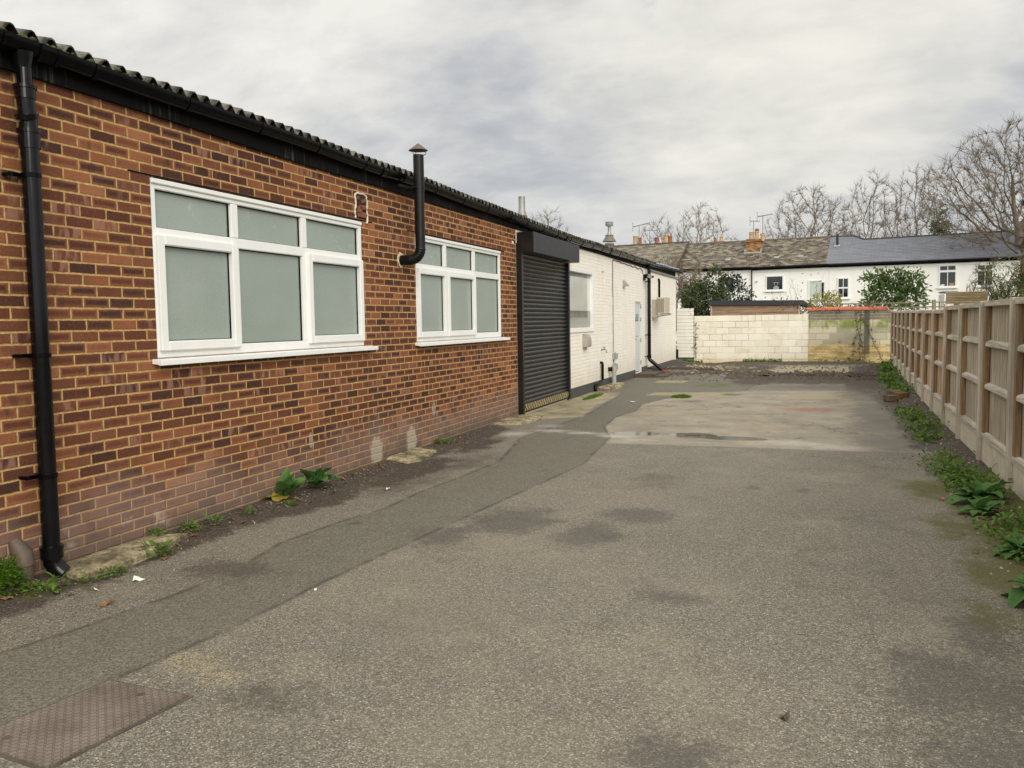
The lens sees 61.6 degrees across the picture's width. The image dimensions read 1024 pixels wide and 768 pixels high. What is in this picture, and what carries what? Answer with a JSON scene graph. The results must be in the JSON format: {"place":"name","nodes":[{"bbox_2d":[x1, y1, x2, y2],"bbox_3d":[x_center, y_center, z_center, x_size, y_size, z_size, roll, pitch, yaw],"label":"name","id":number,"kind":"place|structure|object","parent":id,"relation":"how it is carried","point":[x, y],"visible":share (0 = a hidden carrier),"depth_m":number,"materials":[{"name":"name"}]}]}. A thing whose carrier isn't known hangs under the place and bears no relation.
{"place":"outdoors","nodes":[
{"label":"outdoors","id":0,"kind":"place"},
{"bbox_2d":[0,360,1023,767],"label":"yard ground","id":1,"kind":"structure","parent":0,"point":[712,614],"depth_m":4.70,"materials":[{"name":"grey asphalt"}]},
{"bbox_2d":[0,596,13,599],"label":"dead leaf","id":2,"kind":"object","parent":1,"relation":"on","point":[3,597],"visible":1,"depth_m":4.91,"materials":[{"name":"brown plant"}]},
{"bbox_2d":[0,553,30,596],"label":"feathery weed","id":3,"kind":"object","parent":1,"relation":"on","point":[9,571],"visible":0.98,"depth_m":5.04,"materials":[{"name":"green plant"}]},
{"bbox_2d":[8,538,35,584],"bbox_3d":[-2.974,1.091,5.218,0.155,0.317,0.122,1,4,19],"label":"gully pipe","id":4,"kind":"object","parent":1,"relation":"on","point":[20,548],"visible":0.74,"depth_m":5.17,"materials":[{"name":"brown ceramic"}]},
{"bbox_2d":[19,578,59,595],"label":"weed","id":5,"kind":"object","parent":1,"relation":"on","point":[37,585],"visible":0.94,"depth_m":5.09,"materials":[{"name":"green plant"}]},
{"bbox_2d":[42,568,73,592],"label":"weed","id":6,"kind":"object","parent":1,"relation":"on","point":[53,586],"visible":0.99,"depth_m":5.11,"materials":[{"name":"green plant"}]},
{"bbox_2d":[74,571,106,584],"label":"weed","id":7,"kind":"object","parent":1,"relation":"on","point":[81,578],"visible":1,"depth_m":5.26,"materials":[{"name":"green plant"}]},
{"bbox_2d":[0,679,192,767],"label":"access cover","id":8,"kind":"object","parent":1,"relation":"on","point":[58,733],"visible":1,"depth_m":3.41,"materials":[{"name":"grey metal"}]},
{"bbox_2d":[99,599,113,606],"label":"dead leaf","id":9,"kind":"object","parent":1,"relation":"on","point":[103,604],"visible":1,"depth_m":4.85,"materials":[{"name":"orange plant"}]},
{"bbox_2d":[97,563,128,578],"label":"weed","id":10,"kind":"object","parent":1,"relation":"on","point":[116,570],"visible":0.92,"depth_m":5.44,"materials":[{"name":"green plant"}]},
{"bbox_2d":[65,533,186,580],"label":"concrete slab","id":11,"kind":"structure","parent":1,"relation":"on","point":[128,554],"depth_m":5.68,"materials":[{"name":"beige concrete"}]},
{"bbox_2d":[147,526,170,536],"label":"weed","id":12,"kind":"object","parent":11,"relation":"on","point":[158,530],"visible":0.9,"depth_m":6.26,"materials":[{"name":"green plant"}]},
{"bbox_2d":[132,576,144,580],"bbox_3d":[-2.313,1.203,5.330,0.069,0.030,0.054,-1,4,1],"label":"paper scrap","id":13,"kind":"object","parent":1,"relation":"on","point":[138,578],"visible":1,"depth_m":5.32,"materials":[{"name":"white paper"}]},
{"bbox_2d":[137,539,175,557],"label":"weed","id":14,"kind":"object","parent":1,"relation":"on","point":[153,543],"visible":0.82,"depth_m":5.88,"materials":[{"name":"green plant"}]},
{"bbox_2d":[175,519,202,531],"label":"weed","id":15,"kind":"object","parent":1,"relation":"on","point":[187,526],"visible":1,"depth_m":6.51,"materials":[{"name":"green plant"}]},
{"bbox_2d":[202,513,226,524],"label":"weed","id":16,"kind":"object","parent":1,"relation":"on","point":[216,516],"visible":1,"depth_m":6.68,"materials":[{"name":"green plant"}]},
{"bbox_2d":[240,505,258,514],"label":"weed","id":17,"kind":"object","parent":1,"relation":"on","point":[249,512],"visible":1,"depth_m":7.07,"materials":[{"name":"green plant"}]},
{"bbox_2d":[262,468,305,500],"bbox_3d":[-2.023,0.897,7.654,0.387,0.253,0.398,1,4,19],"label":"leafy plant","id":18,"kind":"object","parent":1,"relation":"on","point":[287,483],"visible":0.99,"depth_m":7.66,"materials":[{"name":"green plant"}]},
{"bbox_2d":[284,500,298,506],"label":"weed","id":19,"kind":"object","parent":1,"relation":"on","point":[289,502],"visible":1,"depth_m":7.43,"materials":[{"name":"green plant"}]},
{"bbox_2d":[299,466,340,487],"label":"leafy plant","id":20,"kind":"object","parent":1,"relation":"on","point":[315,478],"visible":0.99,"depth_m":8.06,"materials":[{"name":"green plant"}]},
{"bbox_2d":[386,448,436,463],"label":"concrete slab","id":21,"kind":"structure","parent":1,"relation":"on","point":[419,454],"depth_m":9.84,"materials":[{"name":"beige concrete"}]},
{"bbox_2d":[434,438,453,443],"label":"weed","id":22,"kind":"object","parent":1,"relation":"on","point":[443,439],"visible":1,"depth_m":11.02,"materials":[{"name":"green plant"}]},
{"bbox_2d":[3,370,1023,595],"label":"leaf litter","id":23,"kind":"object","parent":1,"relation":"on","point":[470,435],"visible":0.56,"depth_m":8.53,"materials":[{"name":"brown plant"}]},
{"bbox_2d":[491,414,542,424],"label":"concrete slab","id":24,"kind":"structure","parent":1,"relation":"on","point":[521,420],"depth_m":13.35,"materials":[{"name":"beige concrete"}]},
{"bbox_2d":[583,392,603,399],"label":"grass tuft","id":25,"kind":"object","parent":1,"relation":"on","point":[595,395],"visible":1,"depth_m":17.61,"materials":[{"name":"green plant"}]},
{"bbox_2d":[597,382,623,390],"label":"concrete slab","id":26,"kind":"structure","parent":1,"relation":"on","point":[612,386],"depth_m":19.49,"materials":[{"name":"beige concrete"}]},
{"bbox_2d":[608,366,616,382],"bbox_3d":[2.389,-0.182,20.496,0.226,0.490,0.131,-2,4,-20],"label":"standpipe","id":27,"kind":"object","parent":1,"relation":"on","point":[613,369],"visible":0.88,"depth_m":20.46,"materials":[{"name":"grey plastic"}]},
{"bbox_2d":[635,371,672,377],"bbox_3d":[3.967,-0.256,23.975,0.840,0.130,1.400,1,4,19],"label":"door step","id":28,"kind":"object","parent":1,"relation":"on","point":[652,374],"depth_m":23.53,"materials":[{"name":"grey concrete"}]},
{"bbox_2d":[671,393,691,397],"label":"grass tuft","id":29,"kind":"object","parent":1,"relation":"on","point":[681,396],"visible":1,"depth_m":17.23,"materials":[{"name":"green plant"}]},
{"bbox_2d":[686,433,700,435],"bbox_3d":[2.462,0.689,11.682,0.190,0.021,0.200,1,4,19],"label":"drain grate","id":30,"kind":"object","parent":1,"relation":"on","point":[693,434],"visible":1,"depth_m":11.64,"materials":[{"name":"metal"}]},
{"bbox_2d":[667,364,755,374],"bbox_3d":[6.122,-0.511,25.909,1.596,0.237,3.905,3,5,41],"label":"rubble","id":31,"kind":"object","parent":1,"relation":"on","point":[718,367],"visible":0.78,"depth_m":25.62,"materials":[{"name":"concrete"}]},
{"bbox_2d":[694,312,808,362],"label":"block wall","id":32,"kind":"structure","parent":1,"relation":"on","point":[719,339],"depth_m":30.37,"materials":[{"name":"white concrete"}]},
{"bbox_2d":[677,308,693,357],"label":"boarded gate","id":33,"kind":"structure","parent":32,"relation":"attached to","point":[685,331],"depth_m":31.12,"materials":[{"name":"white wood"}]},
{"bbox_2d":[689,308,698,357],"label":"climbing ivy","id":34,"kind":"object","parent":32,"relation":"attached to","point":[695,344],"visible":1,"depth_m":30.99,"materials":[{"name":"green plant"}]},
{"bbox_2d":[651,361,885,382],"bbox_3d":[7.677,-0.469,25.523,6.236,0.262,9.271,1,4,19],"label":"rubble","id":35,"kind":"object","parent":1,"relation":"on","point":[746,375],"visible":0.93,"depth_m":23.27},
{"bbox_2d":[780,711,789,721],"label":"dead leaf","id":36,"kind":"object","parent":1,"relation":"on","point":[786,716],"visible":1,"depth_m":3.36,"materials":[{"name":"brown plant"}]},
{"bbox_2d":[807,306,893,362],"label":"old block wall","id":37,"kind":"structure","parent":1,"relation":"on","point":[832,334],"depth_m":29.29,"materials":[{"name":"beige concrete"}]},
{"bbox_2d":[775,300,895,313],"bbox_3d":[11.071,-2.365,29.512,3.892,0.970,0.609,1,4,19],"label":"bramble","id":38,"kind":"object","parent":37,"relation":"on","point":[874,301],"visible":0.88,"depth_m":29.36,"materials":[{"name":"brown plant"}]},
{"bbox_2d":[848,304,882,360],"bbox_3d":[12.002,-1.637,29.083,1.218,2.158,0.208,1,4,19],"label":"climbing ivy","id":39,"kind":"object","parent":37,"relation":"attached to","point":[862,338],"visible":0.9,"depth_m":29.13,"materials":[{"name":"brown plant"}]},
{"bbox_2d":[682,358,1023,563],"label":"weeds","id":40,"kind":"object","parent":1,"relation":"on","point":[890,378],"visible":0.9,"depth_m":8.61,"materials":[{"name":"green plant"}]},
{"bbox_2d":[882,395,898,401],"bbox_3d":[6.981,0.260,15.851,0.206,0.110,0.232,-1,4,-7],"label":"timber offcut","id":41,"kind":"object","parent":1,"relation":"on","point":[891,398],"visible":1,"depth_m":15.75,"materials":[{"name":"brown wood"}]},
{"bbox_2d":[887,390,908,398],"bbox_3d":[7.465,0.197,16.633,0.250,0.110,0.911,0,4,12],"label":"timber offcut","id":42,"kind":"object","parent":1,"relation":"on","point":[901,394],"visible":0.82,"depth_m":16.35,"materials":[{"name":"brown wood"}]},
{"bbox_2d":[890,297,1023,499],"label":"wooden fence","id":43,"kind":"object","parent":1,"relation":"on","point":[961,367],"visible":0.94,"depth_m":9.62,"materials":[{"name":"wood"}]},
{"bbox_2d":[946,479,1014,504],"bbox_3d":[3.884,0.932,7.157,0.523,0.311,0.472,1,4,19],"label":"leafy weed","id":44,"kind":"object","parent":1,"relation":"on","point":[980,489],"visible":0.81,"depth_m":7.15,"materials":[{"name":"green plant"}]},
{"bbox_2d":[956,496,1010,515],"bbox_3d":[3.698,0.952,6.748,0.374,0.201,0.303,2,5,34],"label":"leafy weed","id":45,"kind":"object","parent":1,"relation":"on","point":[976,506],"visible":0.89,"depth_m":6.73,"materials":[{"name":"green plant"}]},
{"bbox_2d":[993,531,1023,559],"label":"leafy weed","id":46,"kind":"object","parent":1,"relation":"on","point":[1006,553],"visible":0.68,"depth_m":5.64,"materials":[{"name":"green plant"}]},
{"bbox_2d":[1001,573,1023,607],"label":"leafy weed","id":47,"kind":"object","parent":1,"relation":"on","point":[1015,596],"visible":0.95,"depth_m":4.67,"materials":[{"name":"green plant"}]},
{"bbox_2d":[0,0,1023,244],"label":"sky","id":48,"kind":"structure","parent":0,"point":[624,113],"materials":[{"name":"grey"}]},
{"bbox_2d":[614,235,689,266],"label":"terrace house","id":49,"kind":"structure","parent":0,"point":[651,251],"depth_m":59.51,"materials":[{"name":"tile"}]},
{"bbox_2d":[676,229,764,345],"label":"terrace house","id":50,"kind":"structure","parent":0,"point":[736,257],"depth_m":55.87,"materials":[{"name":"tile"}]},
{"bbox_2d":[717,276,735,293],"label":"window","id":51,"kind":"structure","parent":50,"relation":"in","point":[717,276],"depth_m":54.80,"materials":[{"name":"white plastic"}]},
{"bbox_2d":[676,345,808,361],"bbox_3d":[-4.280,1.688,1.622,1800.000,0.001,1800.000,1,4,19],"label":"terrain","id":52,"kind":"structure","parent":0,"point":[681,359],"depth_m":38.07,"materials":[{"name":"green plant"}]},
{"bbox_2d":[0,21,682,586],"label":"workshop","id":53,"kind":"structure","parent":52,"relation":"on","point":[244,309],"depth_m":7.25,"materials":[{"name":"red brick"}]},
{"bbox_2d":[1,49,70,577],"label":"downpipe","id":54,"kind":"object","parent":53,"relation":"attached to","point":[29,133],"visible":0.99,"depth_m":5.22,"materials":[{"name":"black plastic"}]},
{"bbox_2d":[150,177,377,365],"bbox_3d":[-2.101,-0.942,7.824,0.173,1.376,3.335,1,4,19],"label":"window","id":55,"kind":"structure","parent":53,"relation":"in","point":[234,274],"depth_m":7.43,"materials":[{"name":"white plastic"}]},
{"bbox_2d":[397,143,427,267],"bbox_3d":[-1.171,-2.059,9.885,0.374,1.419,0.402,1,4,19],"label":"flue pipe","id":56,"kind":"object","parent":53,"relation":"attached to","point":[417,255],"visible":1,"depth_m":9.90,"materials":[{"name":"metal"}]},
{"bbox_2d":[415,236,509,345],"bbox_3d":[-0.656,-1.263,11.970,0.173,1.376,3.270,1,4,19],"label":"window","id":57,"kind":"structure","parent":53,"relation":"in","point":[458,287],"depth_m":11.76,"materials":[{"name":"white plastic"}]},
{"bbox_2d":[518,196,526,216],"bbox_3d":[0.201,-3.470,17.404,0.300,0.640,0.300,1,4,19],"label":"roof flue","id":58,"kind":"object","parent":53,"relation":"on","point":[521,203],"visible":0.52,"depth_m":17.34,"materials":[{"name":"metal"}]},
{"bbox_2d":[570,267,594,332],"bbox_3d":[1.416,-1.739,17.985,0.108,1.306,2.160,1,4,19],"label":"window","id":59,"kind":"structure","parent":53,"relation":"in","point":[581,281],"depth_m":18.19,"materials":[{"name":"white plastic"}]},
{"bbox_2d":[582,334,591,349],"bbox_3d":[1.594,-0.895,18.249,0.124,0.340,0.310,1,4,19],"label":"meter box","id":60,"kind":"object","parent":53,"relation":"attached to","point":[586,341],"visible":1,"depth_m":18.12,"materials":[{"name":"grey plastic"}]},
{"bbox_2d":[594,361,603,391],"bbox_3d":[1.950,-0.179,19.359,0.090,0.642,0.734,1,4,19],"label":"waste pipe","id":61,"kind":"object","parent":53,"relation":"attached to","point":[602,377],"visible":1,"depth_m":19.63,"materials":[{"name":"black plastic"}]},
{"bbox_2d":[602,221,615,247],"bbox_3d":[3.330,-4.966,29.406,0.480,1.160,0.480,1,4,19],"label":"roof cowl","id":62,"kind":"object","parent":53,"relation":"on","point":[609,237],"visible":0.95,"depth_m":29.29,"materials":[{"name":"metal"}]},
{"bbox_2d":[612,352,617,362],"bbox_3d":[2.519,-0.646,20.956,0.099,0.245,0.220,1,4,19],"label":"socket box","id":63,"kind":"object","parent":53,"relation":"attached to","point":[614,355],"visible":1,"depth_m":20.87,"materials":[{"name":"grey plastic"}]},
{"bbox_2d":[612,260,642,351],"bbox_3d":[3.093,-2.040,22.683,0.019,2.239,3.964,1,4,19],"label":"cable","id":64,"kind":"object","parent":53,"relation":"attached to","point":[612,290],"visible":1,"depth_m":20.88,"materials":[{"name":"black plastic"}]},
{"bbox_2d":[635,302,641,370],"bbox_3d":[3.510,-1.308,23.978,0.115,1.961,0.856,1,4,19],"label":"door","id":65,"kind":"structure","parent":53,"relation":"in","point":[638,361],"depth_m":24.11,"materials":[{"name":"grey paint"}]},
{"bbox_2d":[643,274,653,280],"bbox_3d":[3.896,-3.043,24.544,0.297,0.194,0.244,1,4,19],"label":"floodlight","id":66,"kind":"object","parent":53,"relation":"attached to","point":[647,276],"visible":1,"depth_m":24.50,"materials":[{"name":"black plastic"}]},
{"bbox_2d":[645,266,662,370],"bbox_3d":[4.120,-1.897,24.909,0.505,3.057,0.184,1,4,19],"label":"downpipe","id":67,"kind":"object","parent":53,"relation":"attached to","point":[648,356],"visible":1,"depth_m":24.95,"materials":[{"name":"black plastic"}]},
{"bbox_2d":[658,278,659,296],"bbox_3d":[4.610,-2.812,26.991,0.085,1.013,0.133,1,4,19],"label":"pipe cover","id":68,"kind":"object","parent":53,"relation":"attached to","point":[658,287],"visible":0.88,"depth_m":26.98,"materials":[{"name":"black plastic"}]},
{"bbox_2d":[652,297,670,317],"bbox_3d":[4.566,-2.331,26.229,0.468,0.605,0.898,1,4,19],"label":"air conditioner","id":69,"kind":"object","parent":53,"relation":"attached to","point":[660,306],"visible":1,"depth_m":25.86,"materials":[{"name":"beige metal"}]},
{"bbox_2d":[529,205,567,230],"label":"bare tree","id":70,"kind":"object","parent":52,"relation":"on","point":[547,219],"visible":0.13,"depth_m":70.16,"materials":[{"name":"brown plant"}]},
{"bbox_2d":[639,216,680,242],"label":"bare tree","id":71,"kind":"object","parent":52,"relation":"on","point":[661,236],"visible":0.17,"depth_m":75.11,"materials":[{"name":"brown plant"}]},
{"bbox_2d":[652,249,705,343],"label":"bramble bush","id":72,"kind":"object","parent":52,"relation":"on","point":[680,284],"visible":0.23,"depth_m":40.61,"materials":[{"name":"plant"}]},
{"bbox_2d":[678,263,731,315],"bbox_3d":[7.665,-2.863,34.138,2.284,3.830,1.899,1,4,19],"label":"evergreen shrub","id":73,"kind":"object","parent":52,"relation":"on","point":[689,299],"visible":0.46,"depth_m":33.84,"materials":[{"name":"green plant"}]},
{"bbox_2d":[674,200,738,242],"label":"bare tree","id":74,"kind":"object","parent":52,"relation":"on","point":[699,226],"visible":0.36,"depth_m":74.81,"materials":[{"name":"brown plant"}]},
{"bbox_2d":[717,271,756,299],"bbox_3d":[9.327,-2.884,35.456,1.936,3.613,1.480,1,4,19],"label":"spiky bush","id":75,"kind":"object","parent":52,"relation":"on","point":[736,282],"visible":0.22,"depth_m":35.30,"materials":[{"name":"green plant"}]},
{"bbox_2d":[708,300,806,321],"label":"garden shed","id":76,"kind":"structure","parent":52,"relation":"on","point":[748,307],"depth_m":32.67,"materials":[{"name":"wood"}]},
{"bbox_2d":[783,273,802,299],"bbox_3d":[11.438,-2.787,35.004,0.915,3.406,1.031,-3,5,-27],"label":"sapling","id":77,"kind":"object","parent":52,"relation":"on","point":[794,289],"visible":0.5,"depth_m":34.95,"materials":[{"name":"brown plant"}]},
{"bbox_2d":[764,182,856,238],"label":"bare tree","id":78,"kind":"object","parent":52,"relation":"on","point":[829,215],"visible":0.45,"depth_m":74.48,"materials":[{"name":"brown plant"}]},
{"bbox_2d":[810,273,824,306],"bbox_3d":[12.579,-2.855,35.407,0.551,3.453,0.873,3,5,40],"label":"sapling","id":79,"kind":"object","parent":52,"relation":"on","point":[819,291],"visible":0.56,"depth_m":35.30,"materials":[{"name":"brown plant"}]},
{"bbox_2d":[801,290,841,320],"bbox_3d":[12.258,-2.390,34.204,1.747,2.726,0.995,1,4,19],"label":"yellow bush","id":80,"kind":"object","parent":52,"relation":"on","point":[828,297],"visible":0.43,"depth_m":33.99,"materials":[{"name":"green plant"}]},
{"bbox_2d":[833,169,914,237],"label":"bare tree","id":81,"kind":"object","parent":52,"relation":"on","point":[870,214],"visible":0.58,"depth_m":74.92,"materials":[{"name":"brown plant"}]},
{"bbox_2d":[853,266,932,310],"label":"leafy bush","id":82,"kind":"object","parent":52,"relation":"on","point":[902,288],"visible":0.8,"depth_m":43.94,"materials":[{"name":"green plant"}]},
{"bbox_2d":[823,298,1001,310],"bbox_3d":[14.368,-1.850,30.033,6.700,2.165,0.170,1,4,19],"label":"trellis fence","id":83,"kind":"object","parent":52,"relation":"on","point":[933,302],"visible":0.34,"depth_m":30.08,"materials":[{"name":"brown wood"}]},
{"bbox_2d":[881,164,946,236],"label":"bare tree","id":84,"kind":"object","parent":52,"relation":"on","point":[914,210],"visible":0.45,"depth_m":78.24,"materials":[{"name":"brown plant"}]},
{"bbox_2d":[826,230,1021,310],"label":"terrace house","id":85,"kind":"structure","parent":52,"relation":"on","point":[850,258],"depth_m":50.36,"materials":[{"name":"white paint"}]},
{"bbox_2d":[837,277,849,298],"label":"window","id":86,"kind":"structure","parent":85,"relation":"in","point":[842,283],"depth_m":51.69,"materials":[{"name":"white plastic"}]},
{"bbox_2d":[937,264,957,288],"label":"window","id":87,"kind":"structure","parent":85,"relation":"in","point":[947,278],"depth_m":49.10,"materials":[{"name":"white plastic"}]},
{"bbox_2d":[975,264,993,287],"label":"window","id":88,"kind":"structure","parent":85,"relation":"in","point":[978,285],"depth_m":48.29,"materials":[{"name":"white plastic"}]},
{"bbox_2d":[928,207,952,234],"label":"ivy tree","id":89,"kind":"object","parent":52,"relation":"on","point":[938,228],"visible":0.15,"depth_m":68.14,"materials":[{"name":"green plant"}]},
{"bbox_2d":[938,291,988,309],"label":"garden store","id":90,"kind":"structure","parent":52,"relation":"on","point":[959,296],"depth_m":32.14,"materials":[{"name":"brown wood"}]},
{"bbox_2d":[910,110,1023,296],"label":"tree","id":91,"kind":"object","parent":52,"relation":"on","point":[1017,231],"visible":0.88,"depth_m":48.05,"materials":[{"name":"brown plant"}]},
{"bbox_2d":[965,253,1023,300],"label":"twiggy shrub","id":92,"kind":"object","parent":52,"relation":"on","point":[1016,282],"visible":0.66,"depth_m":40.63,"materials":[{"name":"green plant"}]},
{"bbox_2d":[750,236,829,344],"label":"terrace house","id":93,"kind":"structure","parent":0,"point":[778,265],"depth_m":53.49,"materials":[{"name":"paint"}]},
{"bbox_2d":[764,275,784,291],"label":"window","id":94,"kind":"structure","parent":93,"relation":"in","point":[774,283],"depth_m":53.49,"materials":[{"name":"white plastic"}]},
{"bbox_2d":[807,280,821,299],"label":"window","id":95,"kind":"structure","parent":93,"relation":"in","point":[812,286],"depth_m":52.47,"materials":[{"name":"white glass"}]}
]}

